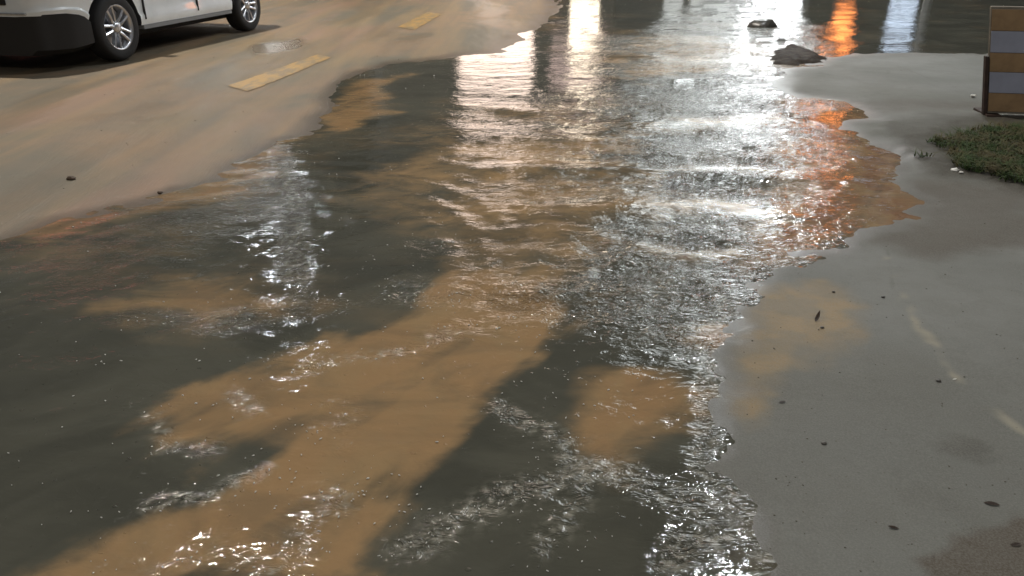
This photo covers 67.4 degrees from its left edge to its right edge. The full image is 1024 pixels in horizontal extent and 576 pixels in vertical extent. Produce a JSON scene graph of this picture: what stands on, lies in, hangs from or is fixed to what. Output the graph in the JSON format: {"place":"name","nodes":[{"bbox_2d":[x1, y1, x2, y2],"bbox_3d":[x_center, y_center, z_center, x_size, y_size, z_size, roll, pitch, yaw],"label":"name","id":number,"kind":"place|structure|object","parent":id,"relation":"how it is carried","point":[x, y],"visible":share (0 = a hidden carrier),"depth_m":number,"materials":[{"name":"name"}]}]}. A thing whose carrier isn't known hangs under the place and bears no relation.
{"place":"outdoors","nodes":[
{"label":"outdoors","id":0,"kind":"place"},
{"bbox_2d":[0,0,562,239],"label":"road","id":1,"kind":"structure","parent":0,"point":[57,111],"depth_m":6.42,"materials":[{"name":"asphalt"}]},
{"bbox_2d":[66,175,75,179],"bbox_3d":[-2.416,-0.601,4.209,0.052,0.033,0.040,0,25,0],"label":"mud clod","id":2,"kind":"object","parent":1,"relation":"on","point":[70,177],"visible":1,"depth_m":4.20,"materials":[{"name":"brown soil"}]},
{"bbox_2d":[0,0,260,59],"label":"car","id":3,"kind":"object","parent":1,"relation":"on","point":[108,29],"visible":1,"depth_m":7.60,"materials":[{"name":"white paint"}]},
{"bbox_2d":[228,55,329,90],"bbox_3d":[-2.179,-2.099,7.421,0.307,0.006,2.079,5,25,10],"label":"lane marking","id":4,"kind":"object","parent":1,"relation":"on","point":[257,81],"visible":1,"depth_m":7.24,"materials":[{"name":"yellow paint"}]},
{"bbox_2d":[398,12,440,29],"bbox_3d":[-1.366,-4.028,11.549,0.320,0.003,2.454,2,25,5],"label":"lane marking","id":5,"kind":"object","parent":1,"relation":"on","point":[419,21],"visible":1,"depth_m":11.38,"materials":[{"name":"yellow paint"}]},
{"bbox_2d":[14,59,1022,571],"bbox_3d":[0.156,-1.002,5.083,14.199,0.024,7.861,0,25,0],"label":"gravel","id":6,"kind":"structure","parent":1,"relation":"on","point":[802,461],"depth_m":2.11,"materials":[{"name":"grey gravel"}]},
{"bbox_2d":[0,0,1023,575],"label":"water","id":7,"kind":"structure","parent":0,"point":[690,144],"depth_m":2.77,"materials":[{"name":"brown liquid"}]},
{"bbox_2d":[7,75,857,574],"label":"foam","id":8,"kind":"object","parent":7,"relation":"on","point":[435,441],"visible":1,"depth_m":2.03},
{"bbox_2d":[747,19,777,27],"bbox_3d":[3.588,-3.745,10.995,0.447,0.214,0.344,-7,26,-16],"label":"rock","id":9,"kind":"object","parent":7,"relation":"in","point":[764,23],"visible":0.57,"depth_m":10.88,"materials":[{"name":"stone"}]},
{"bbox_2d":[705,52,1023,575],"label":"pavement","id":10,"kind":"structure","parent":0,"point":[911,99],"depth_m":2.39,"materials":[{"name":"concrete"}]},
{"bbox_2d":[770,44,826,65],"bbox_3d":[3.150,-2.568,8.447,0.913,0.072,1.826,13,28,26],"label":"mud mound","id":11,"kind":"object","parent":10,"relation":"on","point":[793,54],"visible":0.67,"depth_m":8.17,"materials":[{"name":"grey soil"}]},
{"bbox_2d":[815,311,819,320],"bbox_3d":[1.073,0.098,2.697,0.014,0.031,0.034,19,31,34],"label":"leaf","id":12,"kind":"object","parent":10,"relation":"on","point":[817,316],"visible":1,"depth_m":2.70,"materials":[{"name":"brown plant"}]},
{"bbox_2d":[905,118,1023,182],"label":"grass","id":13,"kind":"structure","parent":10,"relation":"on","point":[1007,164],"depth_m":4.66,"materials":[{"name":"green plant"}]},
{"bbox_2d":[984,501,999,504],"bbox_3d":[1.143,0.513,1.829,0.034,0.003,0.014,6,26,13],"label":"leaf","id":14,"kind":"object","parent":10,"relation":"on","point":[990,502],"visible":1,"depth_m":1.83,"materials":[{"name":"brown plant"}]},
{"bbox_2d":[973,6,1023,116],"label":"road barrier","id":15,"kind":"object","parent":10,"relation":"on","point":[1003,79],"visible":0.91,"depth_m":5.47,"materials":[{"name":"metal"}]}
]}

